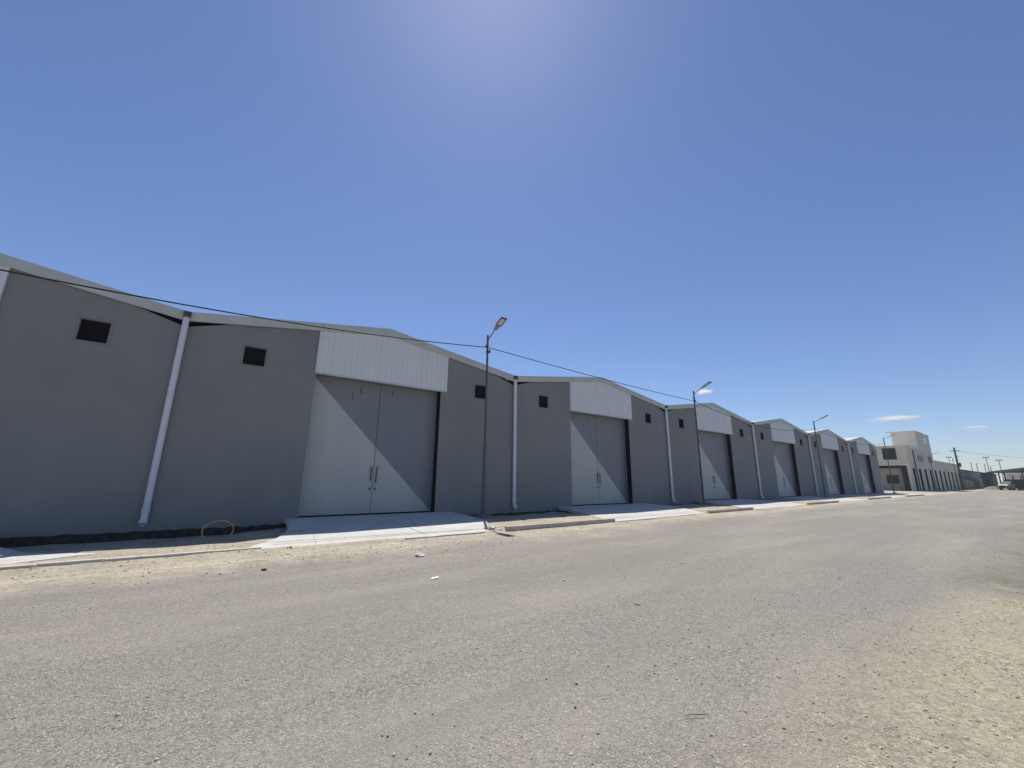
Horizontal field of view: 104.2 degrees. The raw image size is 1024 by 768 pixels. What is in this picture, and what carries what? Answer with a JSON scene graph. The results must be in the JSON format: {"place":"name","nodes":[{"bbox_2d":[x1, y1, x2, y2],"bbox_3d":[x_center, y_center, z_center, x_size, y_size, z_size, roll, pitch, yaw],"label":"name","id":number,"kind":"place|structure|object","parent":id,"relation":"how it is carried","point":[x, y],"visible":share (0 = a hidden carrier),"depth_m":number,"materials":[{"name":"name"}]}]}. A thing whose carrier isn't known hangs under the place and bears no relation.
{"place":"outdoors","nodes":[
{"label":"outdoors","id":0,"kind":"place"},
{"bbox_2d":[0,547,96,563],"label":"pavement","id":1,"kind":"structure","parent":0,"point":[8,556],"depth_m":8.89,"materials":[{"name":"concrete"}]},
{"bbox_2d":[249,511,488,548],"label":"pavement","id":2,"kind":"structure","parent":0,"point":[329,529],"depth_m":13.51,"materials":[{"name":"concrete"}]},
{"bbox_2d":[0,490,1023,767],"bbox_3d":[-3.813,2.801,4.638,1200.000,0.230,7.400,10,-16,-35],"label":"road","id":3,"kind":"structure","parent":0,"point":[296,648],"depth_m":4.74,"materials":[{"name":"grey asphalt"}]},
{"bbox_2d":[415,553,424,556],"bbox_3d":[-2.111,3.943,9.189,0.214,0.109,0.210,-9,-16,35],"label":"stone","id":4,"kind":"object","parent":3,"relation":"on","point":[419,555],"visible":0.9,"depth_m":9.13,"materials":[{"name":"white stone"}]},
{"bbox_2d":[7,525,905,760],"bbox_3d":[0.391,3.534,7.301,21.910,0.067,6.947,10,-16,-35],"label":"grit","id":5,"kind":"object","parent":3,"relation":"on","point":[156,758],"visible":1,"depth_m":4.68,"materials":[{"name":"stone"}]},
{"bbox_2d":[0,488,1023,767],"bbox_3d":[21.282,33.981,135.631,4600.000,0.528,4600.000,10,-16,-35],"label":"ground","id":6,"kind":"structure","parent":0,"point":[628,684],"depth_m":3.91,"materials":[{"name":"soil"}]},
{"bbox_2d":[0,253,183,547],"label":"warehouse","id":7,"kind":"structure","parent":6,"relation":"on","point":[85,374],"depth_m":12.19,"materials":[{"name":"grey paint"}]},
{"bbox_2d":[72,316,114,345],"bbox_3d":[-13.393,-1.675,12.795,0.830,0.830,0.250,10,-16,-35],"label":"window frame","id":8,"kind":"structure","parent":7,"relation":"in","point":[93,332],"depth_m":12.81,"materials":[{"name":"metal"}]},
{"bbox_2d":[0,547,260,569],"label":"kerb","id":9,"kind":"structure","parent":6,"relation":"on","point":[95,560],"depth_m":8.21,"materials":[{"name":"concrete"}]},
{"bbox_2d":[201,520,302,539],"bbox_3d":[-7.498,4.233,11.662,2.532,0.566,0.214,10,-16,-35],"label":"garden hose","id":10,"kind":"object","parent":6,"relation":"on","point":[233,530],"visible":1,"depth_m":11.37,"materials":[{"name":"rubber"}]},
{"bbox_2d":[138,310,513,538],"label":"warehouse","id":11,"kind":"structure","parent":6,"relation":"on","point":[266,424],"depth_m":16.36,"materials":[{"name":"paint"}]},
{"bbox_2d":[240,344,268,368],"bbox_3d":[-9.881,-1.041,15.300,0.830,0.830,0.250,10,-16,-35],"label":"window frame","id":12,"kind":"structure","parent":11,"relation":"in","point":[253,357],"depth_m":15.33,"materials":[{"name":"metal"}]},
{"bbox_2d":[298,375,380,515],"bbox_3d":[-7.300,2.502,16.929,3.018,5.820,0.115,10,-16,-35],"label":"door leaf","id":13,"kind":"structure","parent":11,"relation":"in","point":[337,478],"depth_m":16.92,"materials":[{"name":"paint"}]},
{"bbox_2d":[370,385,436,512],"bbox_3d":[-4.855,2.943,18.672,3.012,5.820,0.115,10,-16,-35],"label":"door leaf","id":14,"kind":"structure","parent":11,"relation":"in","point":[404,449],"depth_m":18.53,"materials":[{"name":"paint"}]},
{"bbox_2d":[474,383,484,399],"bbox_3d":[-1.713,0.431,21.126,0.830,0.830,0.250,10,-16,-35],"label":"window frame","id":15,"kind":"structure","parent":11,"relation":"in","point":[479,391],"depth_m":21.18,"materials":[{"name":"metal"}]},
{"bbox_2d":[0,508,815,599],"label":"rubble","id":16,"kind":"object","parent":6,"relation":"on","point":[338,550],"visible":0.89,"depth_m":9.64,"materials":[{"name":"stone"}]},
{"bbox_2d":[472,514,496,518],"bbox_3d":[-1.313,6.124,18.308,1.657,0.308,0.891,10,-16,-35],"label":"earth heap","id":17,"kind":"object","parent":6,"relation":"on","point":[484,516],"visible":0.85,"depth_m":18.07,"materials":[{"name":"soil"}]},
{"bbox_2d":[481,317,506,513],"bbox_3d":[-0.899,1.508,18.894,0.340,9.458,1.581,10,-16,-35],"label":"street lamp","id":18,"kind":"object","parent":6,"relation":"on","point":[500,322],"visible":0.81,"depth_m":19.34,"materials":[{"name":"metal"}]},
{"bbox_2d":[0,269,486,347],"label":"overhead cable","id":19,"kind":"object","parent":18,"relation":"attached to","point":[215,309],"visible":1,"depth_m":13.41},
{"bbox_2d":[505,518,614,531],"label":"kerb","id":20,"kind":"structure","parent":6,"relation":"on","point":[544,525],"depth_m":14.98,"materials":[{"name":"concrete"}]},
{"bbox_2d":[507,376,671,514],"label":"warehouse","id":21,"kind":"structure","parent":6,"relation":"on","point":[587,441],"depth_m":25.46,"materials":[{"name":"paint"}]},
{"bbox_2d":[538,394,548,408],"bbox_3d":[1.799,1.064,23.631,0.830,0.830,0.250,10,-16,-35],"label":"window frame","id":22,"kind":"structure","parent":21,"relation":"in","point":[543,402],"depth_m":23.72,"materials":[{"name":"metal"}]},
{"bbox_2d":[570,412,598,504],"bbox_3d":[4.380,4.608,25.259,3.018,5.820,0.115,10,-16,-35],"label":"door leaf","id":23,"kind":"structure","parent":21,"relation":"in","point":[584,464],"depth_m":25.39,"materials":[{"name":"paint"}]},
{"bbox_2d":[596,416,627,503],"bbox_3d":[6.825,5.048,27.003,3.012,5.820,0.115,10,-16,-35],"label":"door leaf","id":24,"kind":"structure","parent":21,"relation":"in","point":[612,485],"depth_m":26.88,"materials":[{"name":"paint"}]},
{"bbox_2d":[644,412,651,423],"bbox_3d":[9.967,2.537,29.456,0.830,0.830,0.250,10,-16,-35],"label":"window frame","id":25,"kind":"structure","parent":21,"relation":"in","point":[648,419],"depth_m":29.57,"materials":[{"name":"metal"}]},
{"bbox_2d":[693,381,711,501],"bbox_3d":[14.606,4.393,29.933,0.340,9.126,1.581,10,-16,-35],"label":"street lamp","id":26,"kind":"object","parent":6,"relation":"on","point":[703,386],"visible":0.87,"depth_m":30.34,"materials":[{"name":"metal"}]},
{"bbox_2d":[489,347,692,400],"bbox_3d":[6.554,-0.247,25.659,19.131,0.450,0.040,10,-16,-35],"label":"overhead cable","id":27,"kind":"object","parent":26,"relation":"attached to","point":[583,373],"visible":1,"depth_m":23.81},
{"bbox_2d":[695,401,813,430],"bbox_3d":[24.520,3.687,38.316,25.306,1.056,0.040,10,-16,-35],"label":"overhead cable","id":28,"kind":"object","parent":26,"relation":"attached to","point":[754,424],"visible":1,"depth_m":37.49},
{"bbox_2d":[697,502,710,504],"bbox_3d":[14.194,8.839,29.386,1.657,0.294,0.891,10,-16,-35],"label":"earth heap","id":29,"kind":"object","parent":6,"relation":"on","point":[704,503],"visible":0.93,"depth_m":29.10,"materials":[{"name":"soil"}]},
{"bbox_2d":[658,403,759,504],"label":"warehouse","id":30,"kind":"structure","parent":6,"relation":"on","point":[728,462],"depth_m":34.28,"materials":[{"name":"paint"}]},
{"bbox_2d":[678,418,684,428],"bbox_3d":[13.479,3.170,31.961,0.830,0.830,0.250,10,-16,-35],"label":"window frame","id":31,"kind":"structure","parent":30,"relation":"in","point":[680,422],"depth_m":32.08,"materials":[{"name":"metal"}]},
{"bbox_2d":[698,431,714,499],"bbox_3d":[16.060,6.713,33.590,3.018,5.820,0.115,10,-16,-35],"label":"door leaf","id":32,"kind":"structure","parent":30,"relation":"in","point":[704,442],"depth_m":33.92,"materials":[{"name":"paint"}]},
{"bbox_2d":[709,432,731,498],"bbox_3d":[18.504,7.154,35.333,3.012,5.820,0.115,10,-16,-35],"label":"door leaf","id":33,"kind":"structure","parent":30,"relation":"in","point":[722,487],"depth_m":35.23,"materials":[{"name":"paint"}]},
{"bbox_2d":[739,428,743,437],"bbox_3d":[21.647,4.642,37.787,0.830,0.830,0.250,10,-16,-35],"label":"window frame","id":34,"kind":"structure","parent":30,"relation":"in","point":[741,431],"depth_m":37.94,"materials":[{"name":"metal"}]},
{"bbox_2d":[707,507,753,512],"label":"kerb","id":35,"kind":"structure","parent":6,"relation":"on","point":[729,510],"depth_m":22.76,"materials":[{"name":"concrete"}]},
{"bbox_2d":[746,418,816,499],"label":"warehouse","id":36,"kind":"structure","parent":6,"relation":"on","point":[783,462],"depth_m":42.83,"materials":[{"name":"paint"}]},
{"bbox_2d":[760,432,764,440],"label":"window frame","id":37,"kind":"structure","parent":36,"relation":"in","point":[761,433],"depth_m":40.45,"materials":[{"name":"metal"}]},
{"bbox_2d":[772,441,785,496],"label":"door leaf","id":38,"kind":"structure","parent":36,"relation":"in","point":[780,480],"depth_m":42.29,"materials":[{"name":"paint"}]},
{"bbox_2d":[778,442,796,495],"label":"door leaf","id":39,"kind":"structure","parent":36,"relation":"in","point":[786,463],"depth_m":43.58,"materials":[{"name":"paint"}]},
{"bbox_2d":[813,415,827,496],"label":"street lamp","id":40,"kind":"object","parent":6,"relation":"on","point":[819,456],"visible":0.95,"depth_m":44.92,"materials":[{"name":"metal"}]},
{"bbox_2d":[807,500,838,504],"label":"kerb","id":41,"kind":"structure","parent":6,"relation":"on","point":[822,502],"depth_m":31.39,"materials":[{"name":"concrete"}]},
{"bbox_2d":[804,429,855,495],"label":"warehouse","id":42,"kind":"structure","parent":6,"relation":"on","point":[835,466],"depth_m":51.58,"materials":[{"name":"paint"}]},
{"bbox_2d":[822,449,832,494],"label":"door leaf","id":43,"kind":"structure","parent":42,"relation":"in","point":[824,451],"depth_m":50.74,"materials":[{"name":"paint"}]},
{"bbox_2d":[825,449,839,493],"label":"door leaf","id":44,"kind":"structure","parent":42,"relation":"in","point":[829,453],"depth_m":51.92,"materials":[{"name":"paint"}]},
{"bbox_2d":[843,437,883,494],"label":"warehouse","id":45,"kind":"structure","parent":6,"relation":"on","point":[865,469],"depth_m":59.96,"materials":[{"name":"paint"}]},
{"bbox_2d":[858,454,866,492],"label":"door leaf","id":46,"kind":"structure","parent":45,"relation":"in","point":[858,454],"depth_m":59.19,"materials":[{"name":"paint"}]},
{"bbox_2d":[860,454,871,492],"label":"door leaf","id":47,"kind":"structure","parent":45,"relation":"in","point":[862,457],"depth_m":60.26,"materials":[{"name":"paint"}]},
{"bbox_2d":[868,497,890,499],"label":"kerb","id":48,"kind":"structure","parent":6,"relation":"on","point":[878,498],"depth_m":40.41,"materials":[{"name":"concrete"}]},
{"bbox_2d":[905,494,924,496],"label":"kerb","id":49,"kind":"structure","parent":6,"relation":"on","point":[915,495],"depth_m":50.15,"materials":[{"name":"concrete"}]},
{"bbox_2d":[875,431,961,490],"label":"stone building","id":50,"kind":"structure","parent":6,"relation":"on","point":[909,453],"depth_m":86.24,"materials":[{"name":"stone"}]},
{"bbox_2d":[881,448,896,459],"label":"window","id":51,"kind":"structure","parent":50,"relation":"in","point":[891,453],"depth_m":83.09,"materials":[{"name":"black glass"}]},
{"bbox_2d":[886,475,899,483],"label":"window","id":52,"kind":"structure","parent":50,"relation":"in","point":[895,478],"depth_m":82.80,"materials":[{"name":"black glass"}]},
{"bbox_2d":[929,452,937,490],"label":"street lamp","id":53,"kind":"object","parent":6,"relation":"on","point":[933,473],"visible":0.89,"depth_m":82.89,"materials":[{"name":"metal"}]},
{"bbox_2d":[953,448,964,489],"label":"utility pole","id":54,"kind":"object","parent":6,"relation":"on","point":[960,475],"visible":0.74,"depth_m":99.26,"materials":[{"name":"paint"}]},
{"bbox_2d":[960,469,983,480],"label":"grey building","id":55,"kind":"structure","parent":6,"relation":"on","point":[968,475],"depth_m":132.95,"materials":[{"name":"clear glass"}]},
{"bbox_2d":[963,479,983,488],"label":"boundary wall","id":56,"kind":"structure","parent":6,"relation":"on","point":[977,484],"depth_m":126.35,"materials":[{"name":"grey concrete"}]},
{"bbox_2d":[980,473,997,487],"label":"blue shed","id":57,"kind":"structure","parent":6,"relation":"on","point":[989,479],"depth_m":125.15,"materials":[{"name":"blue metal"}]},
{"bbox_2d":[985,479,991,486],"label":"door","id":58,"kind":"structure","parent":57,"relation":"in","point":[988,482],"depth_m":124.64,"materials":[{"name":"grey metal"}]},
{"bbox_2d":[981,486,1004,489],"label":"sand mound","id":59,"kind":"object","parent":6,"relation":"on","point":[991,488],"visible":0.87,"depth_m":110.51,"materials":[{"name":"beige sand"}]},
{"bbox_2d":[987,467,1023,489],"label":"canopy","id":60,"kind":"object","parent":6,"relation":"on","point":[1018,470],"visible":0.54,"depth_m":119.32,"materials":[{"name":"grey metal"}]},
{"bbox_2d":[997,479,1023,489],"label":"parked truck","id":61,"kind":"object","parent":6,"relation":"on","point":[1013,484],"visible":0.92,"depth_m":106.65,"materials":[{"name":"beige paint"}]},
{"bbox_2d":[1002,473,1023,479],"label":"beige building","id":62,"kind":"structure","parent":6,"relation":"on","point":[1013,475],"depth_m":161.49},
{"bbox_2d":[0,0,1023,483],"label":"sky","id":63,"kind":"structure","parent":0,"point":[807,211],"materials":[{"name":"blue"}]},
{"bbox_2d":[558,503,703,521],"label":"pavement","id":64,"kind":"structure","parent":0,"point":[630,512],"depth_m":21.45,"materials":[{"name":"concrete"}]},
{"bbox_2d":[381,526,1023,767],"bbox_3d":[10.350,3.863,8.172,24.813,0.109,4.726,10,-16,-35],"label":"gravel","id":65,"kind":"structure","parent":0,"point":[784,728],"depth_m":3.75,"materials":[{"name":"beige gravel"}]},
{"bbox_2d":[696,499,805,509],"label":"pavement","id":66,"kind":"structure","parent":0,"point":[755,504],"depth_m":29.59,"materials":[{"name":"concrete"}]},
{"bbox_2d":[774,496,868,501],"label":"pavement","id":67,"kind":"structure","parent":0,"point":[817,498],"depth_m":38.39,"materials":[{"name":"concrete"}]},
{"bbox_2d":[827,494,902,497],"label":"pavement","id":68,"kind":"structure","parent":0,"point":[866,495],"depth_m":47.48,"materials":[{"name":"concrete"}]},
{"bbox_2d":[868,493,932,495],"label":"pavement","id":69,"kind":"structure","parent":0,"point":[895,494],"depth_m":57.23,"materials":[{"name":"concrete"}]},
{"bbox_2d":[883,434,894,491],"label":"street lamp","id":70,"kind":"object","parent":69,"relation":"on","point":[888,463],"visible":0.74,"depth_m":62.08,"materials":[{"name":"metal"}]},
{"bbox_2d":[816,429,883,444],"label":"overhead cable","id":71,"kind":"object","parent":70,"relation":"attached to","point":[853,442],"visible":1,"depth_m":54.28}
]}

